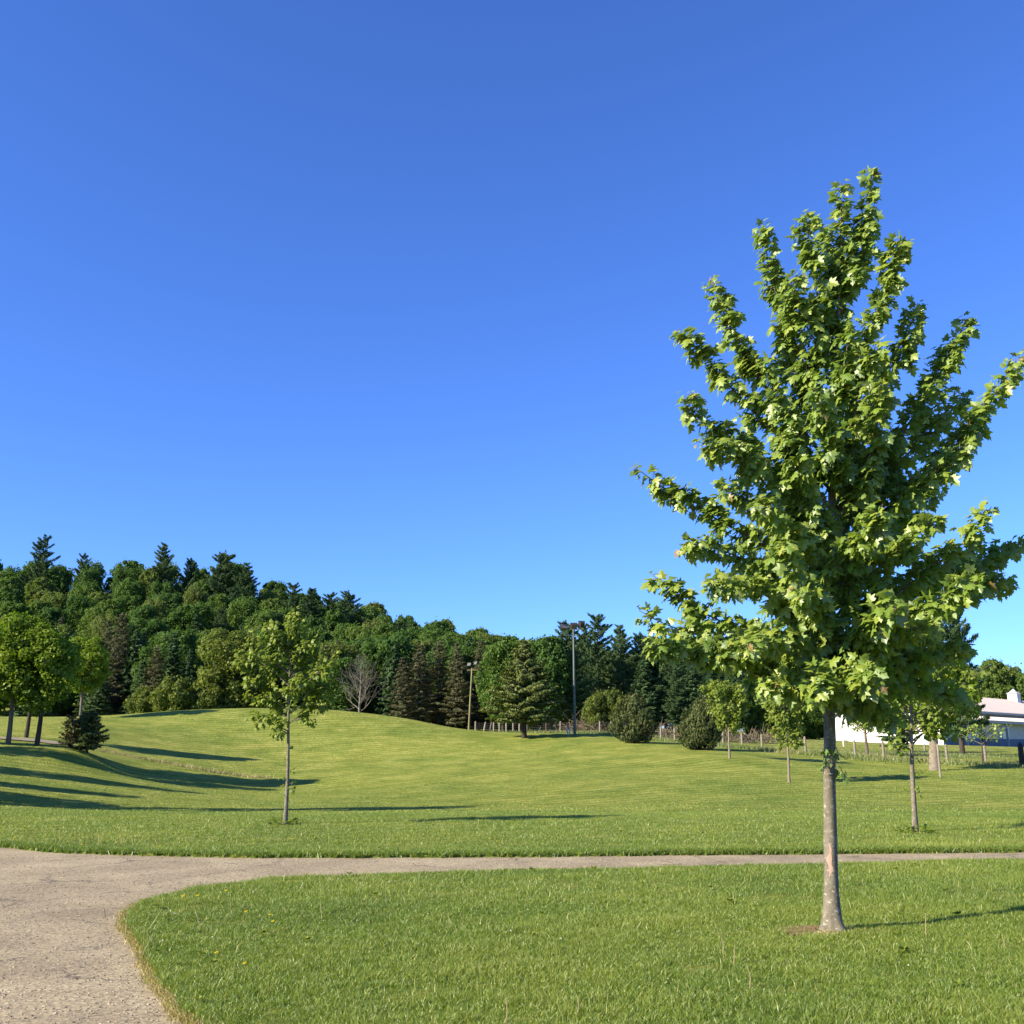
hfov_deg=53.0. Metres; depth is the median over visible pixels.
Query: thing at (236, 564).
broadleaf tree
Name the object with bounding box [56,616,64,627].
larch tree
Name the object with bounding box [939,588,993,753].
pine tree
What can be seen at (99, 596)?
broadleaf tree
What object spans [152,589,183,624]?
broadleaf tree
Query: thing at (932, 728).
young tree
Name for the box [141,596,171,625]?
broadleaf tree
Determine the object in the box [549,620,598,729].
pine tree
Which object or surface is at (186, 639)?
broadleaf tree
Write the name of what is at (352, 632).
broadleaf tree
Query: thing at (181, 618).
broadleaf tree
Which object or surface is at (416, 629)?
broadleaf tree
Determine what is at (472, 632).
broadleaf tree
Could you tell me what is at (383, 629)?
broadleaf tree
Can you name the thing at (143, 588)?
broadleaf tree
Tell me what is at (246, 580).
pine tree
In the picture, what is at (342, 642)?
broadleaf tree
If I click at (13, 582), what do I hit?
broadleaf tree
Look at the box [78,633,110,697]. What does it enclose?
broadleaf tree
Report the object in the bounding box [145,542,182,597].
pine tree
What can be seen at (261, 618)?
broadleaf tree
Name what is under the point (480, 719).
larch tree
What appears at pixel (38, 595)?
broadleaf tree
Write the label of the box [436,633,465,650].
broadleaf tree
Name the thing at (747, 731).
pine tree
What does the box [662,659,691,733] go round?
pine tree
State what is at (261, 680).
broadleaf tree
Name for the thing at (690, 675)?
pine tree
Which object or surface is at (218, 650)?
broadleaf tree
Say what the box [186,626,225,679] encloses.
broadleaf tree
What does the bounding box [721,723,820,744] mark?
brush pile
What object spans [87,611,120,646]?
broadleaf tree
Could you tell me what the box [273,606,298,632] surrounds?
broadleaf tree
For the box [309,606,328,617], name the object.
broadleaf tree
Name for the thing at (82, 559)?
pine tree
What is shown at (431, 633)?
broadleaf tree
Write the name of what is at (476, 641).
broadleaf tree
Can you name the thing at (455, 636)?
broadleaf tree
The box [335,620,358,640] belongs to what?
broadleaf tree
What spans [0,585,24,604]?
broadleaf tree
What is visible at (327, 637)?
broadleaf tree
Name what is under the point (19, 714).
spruce tree
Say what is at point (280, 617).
pine tree
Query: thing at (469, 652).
broadleaf tree
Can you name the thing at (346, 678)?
larch tree
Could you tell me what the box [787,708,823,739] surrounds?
broadleaf tree
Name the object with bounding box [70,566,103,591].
broadleaf tree
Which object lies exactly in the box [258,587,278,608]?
broadleaf tree
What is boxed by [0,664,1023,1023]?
ground
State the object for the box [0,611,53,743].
roadside tree
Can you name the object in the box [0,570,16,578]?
broadleaf tree
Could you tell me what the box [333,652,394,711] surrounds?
dead tree
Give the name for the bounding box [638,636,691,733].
pine tree
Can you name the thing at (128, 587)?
broadleaf tree
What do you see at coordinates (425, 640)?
broadleaf tree
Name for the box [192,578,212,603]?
broadleaf tree
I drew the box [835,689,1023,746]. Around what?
barn
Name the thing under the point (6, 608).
broadleaf tree
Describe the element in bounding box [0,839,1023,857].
verge grass
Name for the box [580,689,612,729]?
shrub
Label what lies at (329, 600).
pine tree
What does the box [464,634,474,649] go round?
spruce tree
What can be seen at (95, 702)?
spruce tree
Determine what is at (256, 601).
broadleaf tree
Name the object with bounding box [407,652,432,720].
spruce tree
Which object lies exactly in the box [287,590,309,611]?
broadleaf tree
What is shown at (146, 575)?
broadleaf tree
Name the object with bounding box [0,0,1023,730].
sky
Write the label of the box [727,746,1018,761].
rough grass
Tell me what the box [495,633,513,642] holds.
broadleaf tree
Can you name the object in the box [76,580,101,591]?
broadleaf tree
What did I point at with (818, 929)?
dry grass
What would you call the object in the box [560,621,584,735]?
light pole
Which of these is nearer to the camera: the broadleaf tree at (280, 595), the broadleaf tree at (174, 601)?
the broadleaf tree at (174, 601)
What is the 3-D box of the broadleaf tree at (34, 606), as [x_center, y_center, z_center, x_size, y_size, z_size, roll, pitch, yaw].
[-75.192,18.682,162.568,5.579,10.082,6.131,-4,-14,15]
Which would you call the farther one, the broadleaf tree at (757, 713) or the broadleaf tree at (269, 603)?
the broadleaf tree at (269, 603)
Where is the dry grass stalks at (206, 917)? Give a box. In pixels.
[104,888,397,953]
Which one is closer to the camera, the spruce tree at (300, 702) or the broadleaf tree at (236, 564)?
the spruce tree at (300, 702)
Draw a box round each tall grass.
[95,747,279,778]
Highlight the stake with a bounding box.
[936,744,941,776]
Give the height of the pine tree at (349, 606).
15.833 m
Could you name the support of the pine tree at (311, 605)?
on the ground at (342, 750)
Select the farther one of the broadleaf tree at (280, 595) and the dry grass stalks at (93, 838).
the broadleaf tree at (280, 595)
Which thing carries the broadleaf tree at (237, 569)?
on the ground at (342, 750)
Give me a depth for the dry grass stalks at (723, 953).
7.95 m
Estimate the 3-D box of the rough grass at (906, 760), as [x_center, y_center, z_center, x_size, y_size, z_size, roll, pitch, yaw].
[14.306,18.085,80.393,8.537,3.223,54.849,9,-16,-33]
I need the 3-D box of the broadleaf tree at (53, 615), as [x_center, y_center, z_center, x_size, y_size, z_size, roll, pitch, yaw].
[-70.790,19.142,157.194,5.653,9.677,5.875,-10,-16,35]
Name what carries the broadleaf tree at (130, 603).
on the ground at (342, 750)
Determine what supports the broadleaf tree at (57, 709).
on the ground at (342, 750)
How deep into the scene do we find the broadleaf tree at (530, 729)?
109.78 m
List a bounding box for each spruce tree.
[6,703,47,716]
[52,633,80,716]
[72,662,105,714]
[82,665,113,715]
[109,630,142,713]
[125,658,150,713]
[128,631,150,681]
[158,633,183,684]
[179,649,197,692]
[189,614,202,635]
[284,655,310,707]
[371,656,390,712]
[373,644,409,717]
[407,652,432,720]
[427,646,443,723]
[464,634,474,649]
[478,637,569,737]
[630,650,661,732]
[674,666,701,728]
[697,664,726,733]
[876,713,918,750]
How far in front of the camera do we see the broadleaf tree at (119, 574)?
196.79 m
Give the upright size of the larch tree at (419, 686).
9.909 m
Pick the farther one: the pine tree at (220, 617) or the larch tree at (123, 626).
the pine tree at (220, 617)
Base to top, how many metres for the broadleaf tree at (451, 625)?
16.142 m
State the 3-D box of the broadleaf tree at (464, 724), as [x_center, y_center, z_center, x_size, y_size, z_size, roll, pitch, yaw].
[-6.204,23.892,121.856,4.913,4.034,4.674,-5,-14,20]
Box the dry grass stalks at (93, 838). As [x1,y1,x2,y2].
[15,824,162,845]
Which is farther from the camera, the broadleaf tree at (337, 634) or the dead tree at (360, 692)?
the broadleaf tree at (337, 634)
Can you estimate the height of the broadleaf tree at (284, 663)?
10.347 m
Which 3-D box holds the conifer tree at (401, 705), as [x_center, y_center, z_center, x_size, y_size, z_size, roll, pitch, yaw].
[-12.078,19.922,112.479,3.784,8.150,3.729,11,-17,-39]
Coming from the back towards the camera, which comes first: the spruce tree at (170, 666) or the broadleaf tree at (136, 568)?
the broadleaf tree at (136, 568)
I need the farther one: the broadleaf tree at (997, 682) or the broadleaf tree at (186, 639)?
the broadleaf tree at (997, 682)
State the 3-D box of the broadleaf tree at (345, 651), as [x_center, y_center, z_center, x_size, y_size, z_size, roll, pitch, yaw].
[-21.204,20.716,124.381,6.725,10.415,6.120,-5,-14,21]
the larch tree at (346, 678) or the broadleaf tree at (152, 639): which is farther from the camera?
the broadleaf tree at (152, 639)
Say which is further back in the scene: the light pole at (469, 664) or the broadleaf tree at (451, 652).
the broadleaf tree at (451, 652)
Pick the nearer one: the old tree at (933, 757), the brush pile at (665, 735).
the old tree at (933, 757)
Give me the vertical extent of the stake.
1.843 m
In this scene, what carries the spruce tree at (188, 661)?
on the ground at (342, 750)
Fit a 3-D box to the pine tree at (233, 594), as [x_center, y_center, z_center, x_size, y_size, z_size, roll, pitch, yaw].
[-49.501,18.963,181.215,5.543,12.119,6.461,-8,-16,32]
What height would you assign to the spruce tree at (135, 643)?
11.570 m
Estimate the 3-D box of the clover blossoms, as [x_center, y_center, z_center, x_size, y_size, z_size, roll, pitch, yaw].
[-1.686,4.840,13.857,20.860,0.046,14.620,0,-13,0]
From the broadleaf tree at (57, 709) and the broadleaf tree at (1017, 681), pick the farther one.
the broadleaf tree at (1017, 681)
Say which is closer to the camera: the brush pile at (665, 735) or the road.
the road
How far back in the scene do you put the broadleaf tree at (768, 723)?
121.20 m
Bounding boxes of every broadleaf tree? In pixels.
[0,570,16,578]
[0,575,25,604]
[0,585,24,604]
[0,601,32,618]
[0,692,9,714]
[3,565,29,588]
[22,576,58,606]
[23,560,48,580]
[26,599,52,616]
[28,588,56,604]
[34,605,69,630]
[41,590,72,621]
[45,568,71,609]
[47,686,80,716]
[48,564,74,590]
[52,623,80,639]
[62,594,98,632]
[68,583,93,621]
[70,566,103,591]
[72,559,109,596]
[75,606,115,636]
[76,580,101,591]
[76,589,115,621]
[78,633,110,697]
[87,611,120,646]
[88,598,127,631]
[102,621,140,689]
[103,557,144,594]
[106,566,136,598]
[111,579,141,610]
[112,592,141,623]
[114,576,147,605]
[128,601,158,632]
[129,616,170,656]
[130,644,179,691]
[139,566,162,596]
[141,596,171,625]
[146,581,175,603]
[147,629,186,666]
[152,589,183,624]
[153,625,204,684]
[161,602,208,632]
[164,561,182,592]
[175,600,214,631]
[178,566,209,588]
[180,570,209,603]
[181,583,208,606]
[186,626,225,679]
[190,627,265,708]
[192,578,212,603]
[206,591,231,629]
[214,566,239,592]
[218,652,262,706]
[222,561,242,573]
[224,596,256,640]
[226,575,257,598]
[231,627,262,651]
[232,595,260,625]
[242,608,278,631]
[246,622,273,642]
[251,644,273,707]
[256,629,283,707]
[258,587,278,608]
[259,588,284,601]
[259,597,287,613]
[262,578,288,599]
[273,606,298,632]
[273,637,316,707]
[279,646,321,704]
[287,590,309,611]
[298,615,327,631]
[300,626,336,647]
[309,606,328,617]
[310,640,356,682]
[312,654,363,711]
[322,609,345,633]
[325,628,353,642]
[325,637,358,672]
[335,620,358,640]
[345,623,373,642]
[350,633,381,658]
[352,606,377,625]
[355,639,400,713]
[356,631,384,655]
[358,603,379,621]
[359,601,391,618]
[361,632,418,714]
[362,618,386,631]
[372,621,396,639]
[377,614,397,628]
[388,628,418,640]
[394,614,415,623]
[401,617,417,630]
[405,638,436,675]
[406,624,426,638]
[411,635,433,642]
[417,625,444,643]
[422,646,471,725]
[424,619,451,632]
[433,616,457,632]
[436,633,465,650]
[445,632,466,642]
[448,701,475,727]
[451,643,482,727]
[463,636,486,650]
[465,629,481,637]
[469,627,488,633]
[472,639,520,731]
[476,631,502,647]
[476,641,507,705]
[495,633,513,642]
[499,638,560,730]
[500,633,519,642]
[518,634,571,730]
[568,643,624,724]
[741,678,773,736]
[750,696,789,736]
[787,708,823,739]
[976,656,1014,699]
[1003,662,1023,691]
[1008,669,1023,700]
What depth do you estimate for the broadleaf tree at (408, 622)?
193.28 m
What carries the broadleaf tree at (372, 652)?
on the ground at (342, 750)
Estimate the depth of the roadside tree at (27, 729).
66.49 m
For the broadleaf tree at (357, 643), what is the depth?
140.24 m
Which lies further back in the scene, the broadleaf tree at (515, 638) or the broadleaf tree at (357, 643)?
the broadleaf tree at (515, 638)
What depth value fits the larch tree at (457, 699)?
113.23 m
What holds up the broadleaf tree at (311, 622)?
on the ground at (342, 750)
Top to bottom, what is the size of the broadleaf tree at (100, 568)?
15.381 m
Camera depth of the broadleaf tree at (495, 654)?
109.90 m
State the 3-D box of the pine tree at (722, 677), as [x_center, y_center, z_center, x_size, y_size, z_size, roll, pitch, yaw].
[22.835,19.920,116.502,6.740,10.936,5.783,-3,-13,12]
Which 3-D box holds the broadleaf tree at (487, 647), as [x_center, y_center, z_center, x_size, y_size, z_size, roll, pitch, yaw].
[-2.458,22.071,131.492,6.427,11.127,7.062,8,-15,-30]
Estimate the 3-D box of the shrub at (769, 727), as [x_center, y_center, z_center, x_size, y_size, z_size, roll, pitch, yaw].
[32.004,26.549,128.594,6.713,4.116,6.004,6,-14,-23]
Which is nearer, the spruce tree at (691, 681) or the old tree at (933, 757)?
the old tree at (933, 757)
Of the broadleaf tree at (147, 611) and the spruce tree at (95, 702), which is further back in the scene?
the broadleaf tree at (147, 611)
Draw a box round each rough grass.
[484,729,1023,767]
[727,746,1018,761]
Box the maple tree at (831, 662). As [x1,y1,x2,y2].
[629,164,1023,931]
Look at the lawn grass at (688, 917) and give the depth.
8.01 m
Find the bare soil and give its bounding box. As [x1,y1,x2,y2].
[781,925,850,935]
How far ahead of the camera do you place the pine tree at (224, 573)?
187.04 m
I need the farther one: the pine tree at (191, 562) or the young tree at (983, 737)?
the pine tree at (191, 562)
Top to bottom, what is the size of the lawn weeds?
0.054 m
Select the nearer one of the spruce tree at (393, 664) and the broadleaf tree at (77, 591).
the spruce tree at (393, 664)
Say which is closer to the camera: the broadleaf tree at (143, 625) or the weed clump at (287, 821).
the weed clump at (287, 821)
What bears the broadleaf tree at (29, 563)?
on the ground at (342, 750)
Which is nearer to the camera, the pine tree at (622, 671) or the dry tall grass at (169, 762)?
the dry tall grass at (169, 762)
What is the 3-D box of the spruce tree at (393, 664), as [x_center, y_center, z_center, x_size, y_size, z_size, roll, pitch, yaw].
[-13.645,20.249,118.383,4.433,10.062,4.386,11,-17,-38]
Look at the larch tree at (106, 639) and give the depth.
135.69 m
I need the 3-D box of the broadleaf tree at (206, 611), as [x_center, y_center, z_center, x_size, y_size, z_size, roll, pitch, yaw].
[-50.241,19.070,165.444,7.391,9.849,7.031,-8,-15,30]
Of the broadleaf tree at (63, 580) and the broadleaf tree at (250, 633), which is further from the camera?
the broadleaf tree at (63, 580)
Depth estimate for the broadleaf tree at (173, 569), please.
205.21 m
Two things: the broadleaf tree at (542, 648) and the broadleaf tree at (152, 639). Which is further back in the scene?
the broadleaf tree at (152, 639)
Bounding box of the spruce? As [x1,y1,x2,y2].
[58,710,109,752]
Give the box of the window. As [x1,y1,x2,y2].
[1002,727,1010,738]
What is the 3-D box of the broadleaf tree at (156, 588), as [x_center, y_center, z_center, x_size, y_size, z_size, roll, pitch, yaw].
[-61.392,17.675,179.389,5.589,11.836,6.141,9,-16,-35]
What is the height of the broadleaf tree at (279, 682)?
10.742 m
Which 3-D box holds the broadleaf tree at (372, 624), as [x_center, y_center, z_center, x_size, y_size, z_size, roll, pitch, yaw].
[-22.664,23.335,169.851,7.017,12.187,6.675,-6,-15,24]
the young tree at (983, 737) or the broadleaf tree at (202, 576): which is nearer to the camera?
the young tree at (983, 737)
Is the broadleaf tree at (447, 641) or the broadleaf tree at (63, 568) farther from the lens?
the broadleaf tree at (63, 568)
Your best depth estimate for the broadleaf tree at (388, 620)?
188.00 m
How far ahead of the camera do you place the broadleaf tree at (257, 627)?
141.14 m
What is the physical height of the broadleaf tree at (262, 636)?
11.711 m
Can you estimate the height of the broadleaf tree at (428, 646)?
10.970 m
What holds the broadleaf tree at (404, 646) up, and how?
on the ground at (342, 750)
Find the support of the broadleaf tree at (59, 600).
on the ground at (342, 750)
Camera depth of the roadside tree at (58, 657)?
55.66 m
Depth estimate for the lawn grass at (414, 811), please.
43.18 m
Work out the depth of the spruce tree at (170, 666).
122.84 m
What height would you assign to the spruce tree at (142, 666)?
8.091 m
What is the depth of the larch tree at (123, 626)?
132.46 m
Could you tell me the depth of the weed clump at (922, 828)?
20.95 m
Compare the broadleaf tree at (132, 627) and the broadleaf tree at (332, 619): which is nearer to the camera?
the broadleaf tree at (132, 627)
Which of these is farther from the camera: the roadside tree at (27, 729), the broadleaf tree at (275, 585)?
the broadleaf tree at (275, 585)
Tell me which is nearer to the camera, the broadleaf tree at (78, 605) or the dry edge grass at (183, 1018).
the dry edge grass at (183, 1018)
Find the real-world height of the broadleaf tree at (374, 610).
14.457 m
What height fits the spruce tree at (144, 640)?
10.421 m
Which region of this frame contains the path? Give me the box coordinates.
[0,847,1023,1023]
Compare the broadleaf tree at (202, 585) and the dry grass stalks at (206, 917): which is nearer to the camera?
the dry grass stalks at (206, 917)
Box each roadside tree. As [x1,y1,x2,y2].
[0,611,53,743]
[3,615,85,745]
[17,696,30,737]
[66,633,114,717]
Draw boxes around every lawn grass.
[0,739,1023,813]
[0,807,1023,860]
[20,842,1023,902]
[123,896,1023,1023]
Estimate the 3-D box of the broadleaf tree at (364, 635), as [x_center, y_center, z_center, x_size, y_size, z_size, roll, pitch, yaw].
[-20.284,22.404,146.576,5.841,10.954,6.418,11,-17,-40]
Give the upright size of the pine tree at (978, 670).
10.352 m
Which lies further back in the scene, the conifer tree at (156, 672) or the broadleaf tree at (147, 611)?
the broadleaf tree at (147, 611)
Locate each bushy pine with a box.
[607,690,658,742]
[673,693,722,749]
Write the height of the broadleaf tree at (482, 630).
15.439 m
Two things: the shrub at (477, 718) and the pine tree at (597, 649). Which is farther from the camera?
the shrub at (477, 718)
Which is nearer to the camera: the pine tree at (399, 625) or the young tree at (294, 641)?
the young tree at (294, 641)
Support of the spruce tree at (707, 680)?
on the ground at (342, 750)
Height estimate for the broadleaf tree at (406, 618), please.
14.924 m
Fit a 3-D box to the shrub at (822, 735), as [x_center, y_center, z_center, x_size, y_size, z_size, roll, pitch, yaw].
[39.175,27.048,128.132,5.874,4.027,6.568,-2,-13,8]
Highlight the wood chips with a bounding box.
[815,929,836,935]
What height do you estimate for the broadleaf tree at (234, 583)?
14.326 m
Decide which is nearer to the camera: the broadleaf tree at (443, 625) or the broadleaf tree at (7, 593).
the broadleaf tree at (7, 593)
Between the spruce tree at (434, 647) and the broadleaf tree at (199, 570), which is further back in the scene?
the broadleaf tree at (199, 570)
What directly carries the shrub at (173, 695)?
on the ground at (342, 750)
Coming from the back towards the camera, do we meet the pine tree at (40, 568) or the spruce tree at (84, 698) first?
the pine tree at (40, 568)
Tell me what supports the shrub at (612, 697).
on the ground at (342, 750)
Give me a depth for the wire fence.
68.56 m
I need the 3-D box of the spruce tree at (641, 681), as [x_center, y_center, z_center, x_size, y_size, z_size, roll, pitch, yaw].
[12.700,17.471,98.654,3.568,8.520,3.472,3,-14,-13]
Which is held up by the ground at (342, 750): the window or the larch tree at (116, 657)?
the larch tree at (116, 657)
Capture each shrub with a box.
[123,684,159,713]
[147,674,198,711]
[188,683,223,709]
[470,712,489,724]
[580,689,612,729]
[598,685,624,727]
[762,724,790,734]
[812,729,823,738]
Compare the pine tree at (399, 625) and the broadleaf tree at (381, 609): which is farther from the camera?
the broadleaf tree at (381, 609)
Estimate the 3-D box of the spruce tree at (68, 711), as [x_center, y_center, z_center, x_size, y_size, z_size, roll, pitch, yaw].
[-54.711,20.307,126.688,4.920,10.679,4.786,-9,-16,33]
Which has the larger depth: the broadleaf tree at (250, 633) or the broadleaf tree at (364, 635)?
the broadleaf tree at (364, 635)
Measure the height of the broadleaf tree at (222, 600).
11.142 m
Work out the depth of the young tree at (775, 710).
48.70 m
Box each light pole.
[467,661,477,729]
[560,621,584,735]
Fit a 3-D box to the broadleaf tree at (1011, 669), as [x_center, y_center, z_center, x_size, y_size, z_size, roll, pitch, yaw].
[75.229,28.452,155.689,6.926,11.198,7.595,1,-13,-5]
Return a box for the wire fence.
[475,721,1023,766]
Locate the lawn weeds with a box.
[46,823,1000,999]
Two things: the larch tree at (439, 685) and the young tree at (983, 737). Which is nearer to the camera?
the young tree at (983, 737)
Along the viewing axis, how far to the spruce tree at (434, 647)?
121.42 m
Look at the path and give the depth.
12.24 m
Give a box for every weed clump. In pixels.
[268,817,298,824]
[894,824,935,833]
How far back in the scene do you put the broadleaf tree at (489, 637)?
168.54 m
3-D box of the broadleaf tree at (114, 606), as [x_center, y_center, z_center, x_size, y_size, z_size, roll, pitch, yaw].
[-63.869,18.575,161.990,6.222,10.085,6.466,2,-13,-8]
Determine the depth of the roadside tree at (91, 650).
90.86 m
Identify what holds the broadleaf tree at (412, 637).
on the ground at (342, 750)
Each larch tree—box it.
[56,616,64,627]
[98,620,119,700]
[103,634,126,714]
[105,613,132,709]
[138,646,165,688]
[304,646,338,701]
[338,658,357,709]
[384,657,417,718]
[398,644,441,722]
[416,640,462,724]
[435,642,479,727]
[460,640,492,730]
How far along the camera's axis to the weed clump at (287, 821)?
23.49 m
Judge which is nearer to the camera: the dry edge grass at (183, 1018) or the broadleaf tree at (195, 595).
the dry edge grass at (183, 1018)
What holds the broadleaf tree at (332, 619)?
on the ground at (342, 750)
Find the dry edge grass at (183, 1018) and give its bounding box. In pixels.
[112,900,238,1023]
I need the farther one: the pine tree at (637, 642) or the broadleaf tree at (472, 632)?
the broadleaf tree at (472, 632)
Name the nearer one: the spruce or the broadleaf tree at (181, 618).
the spruce
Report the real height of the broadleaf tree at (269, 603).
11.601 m
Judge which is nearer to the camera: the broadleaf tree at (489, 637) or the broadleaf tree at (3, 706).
the broadleaf tree at (3, 706)
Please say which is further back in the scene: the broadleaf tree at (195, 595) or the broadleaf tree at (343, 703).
the broadleaf tree at (195, 595)
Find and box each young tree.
[230,605,343,824]
[698,679,752,757]
[754,682,812,781]
[842,716,874,754]
[867,659,996,831]
[956,724,1011,762]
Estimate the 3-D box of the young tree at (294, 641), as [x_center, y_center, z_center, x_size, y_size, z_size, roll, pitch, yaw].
[-5.328,4.739,24.095,2.713,5.144,2.072,0,-13,0]
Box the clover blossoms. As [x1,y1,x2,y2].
[4,831,991,978]
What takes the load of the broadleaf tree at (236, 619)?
on the ground at (342, 750)
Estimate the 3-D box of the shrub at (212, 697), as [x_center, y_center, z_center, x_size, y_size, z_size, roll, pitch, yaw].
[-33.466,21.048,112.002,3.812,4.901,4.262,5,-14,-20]
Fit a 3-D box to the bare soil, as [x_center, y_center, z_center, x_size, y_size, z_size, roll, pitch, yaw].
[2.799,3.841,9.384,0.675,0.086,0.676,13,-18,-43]
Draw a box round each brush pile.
[536,707,625,731]
[652,717,739,741]
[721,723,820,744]
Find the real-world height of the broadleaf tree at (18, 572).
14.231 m
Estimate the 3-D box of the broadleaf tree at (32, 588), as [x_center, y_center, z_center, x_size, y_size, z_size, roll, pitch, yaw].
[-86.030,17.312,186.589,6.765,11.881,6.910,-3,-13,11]
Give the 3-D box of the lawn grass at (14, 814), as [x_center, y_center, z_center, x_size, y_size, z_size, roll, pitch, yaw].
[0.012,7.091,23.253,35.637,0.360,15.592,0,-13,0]
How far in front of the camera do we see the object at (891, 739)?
83.64 m
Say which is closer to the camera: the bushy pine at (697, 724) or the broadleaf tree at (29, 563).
the bushy pine at (697, 724)
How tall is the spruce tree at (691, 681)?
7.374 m
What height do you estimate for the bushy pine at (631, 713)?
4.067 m
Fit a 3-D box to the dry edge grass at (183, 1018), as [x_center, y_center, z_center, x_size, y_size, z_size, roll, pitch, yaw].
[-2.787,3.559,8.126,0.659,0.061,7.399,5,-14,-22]
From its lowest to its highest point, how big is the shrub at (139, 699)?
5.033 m
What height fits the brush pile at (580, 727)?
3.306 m
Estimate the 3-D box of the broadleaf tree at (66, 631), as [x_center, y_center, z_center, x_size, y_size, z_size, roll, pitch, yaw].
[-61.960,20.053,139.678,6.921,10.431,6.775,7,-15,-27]
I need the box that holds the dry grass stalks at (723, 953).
[331,860,1004,1023]
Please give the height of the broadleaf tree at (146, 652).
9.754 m
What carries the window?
in the barn
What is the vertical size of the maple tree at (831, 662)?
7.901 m
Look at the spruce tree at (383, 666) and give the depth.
121.27 m
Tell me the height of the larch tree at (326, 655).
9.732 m
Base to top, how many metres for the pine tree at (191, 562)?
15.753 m
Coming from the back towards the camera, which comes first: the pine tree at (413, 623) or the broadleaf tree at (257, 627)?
the pine tree at (413, 623)
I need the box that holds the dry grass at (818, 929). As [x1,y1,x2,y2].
[775,923,900,936]
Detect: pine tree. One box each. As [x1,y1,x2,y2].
[19,534,60,602]
[68,553,91,581]
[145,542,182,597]
[173,558,200,605]
[200,550,243,600]
[209,607,231,635]
[227,586,240,601]
[233,562,262,606]
[274,582,306,615]
[274,612,286,631]
[297,587,325,625]
[319,591,338,611]
[332,590,367,624]
[393,620,407,631]
[408,622,420,627]
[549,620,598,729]
[567,623,603,727]
[575,612,616,705]
[598,624,645,725]
[622,631,667,700]
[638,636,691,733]
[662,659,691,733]
[675,659,703,711]
[695,665,729,719]
[721,673,751,735]
[735,675,752,733]
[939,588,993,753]
[974,666,989,696]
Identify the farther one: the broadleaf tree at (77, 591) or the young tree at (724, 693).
the broadleaf tree at (77, 591)
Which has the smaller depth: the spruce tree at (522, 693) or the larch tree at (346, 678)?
the spruce tree at (522, 693)
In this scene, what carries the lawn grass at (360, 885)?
on the ground at (342, 750)
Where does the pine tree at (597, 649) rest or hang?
on the ground at (342, 750)
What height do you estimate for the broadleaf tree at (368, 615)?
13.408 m
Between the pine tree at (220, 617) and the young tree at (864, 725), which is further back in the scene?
the pine tree at (220, 617)
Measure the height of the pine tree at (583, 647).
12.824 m
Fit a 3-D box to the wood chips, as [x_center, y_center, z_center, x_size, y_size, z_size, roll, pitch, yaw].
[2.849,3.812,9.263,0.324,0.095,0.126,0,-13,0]
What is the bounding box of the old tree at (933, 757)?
[897,654,985,770]
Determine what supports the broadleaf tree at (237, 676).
on the ground at (342, 750)
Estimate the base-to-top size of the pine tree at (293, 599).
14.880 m
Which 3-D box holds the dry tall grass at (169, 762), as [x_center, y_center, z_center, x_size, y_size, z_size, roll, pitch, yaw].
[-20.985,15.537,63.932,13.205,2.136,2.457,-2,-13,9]
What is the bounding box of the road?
[0,736,73,744]
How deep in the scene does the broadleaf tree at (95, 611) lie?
155.36 m
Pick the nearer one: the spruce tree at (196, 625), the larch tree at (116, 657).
the larch tree at (116, 657)
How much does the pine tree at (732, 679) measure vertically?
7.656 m
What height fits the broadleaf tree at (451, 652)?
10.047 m

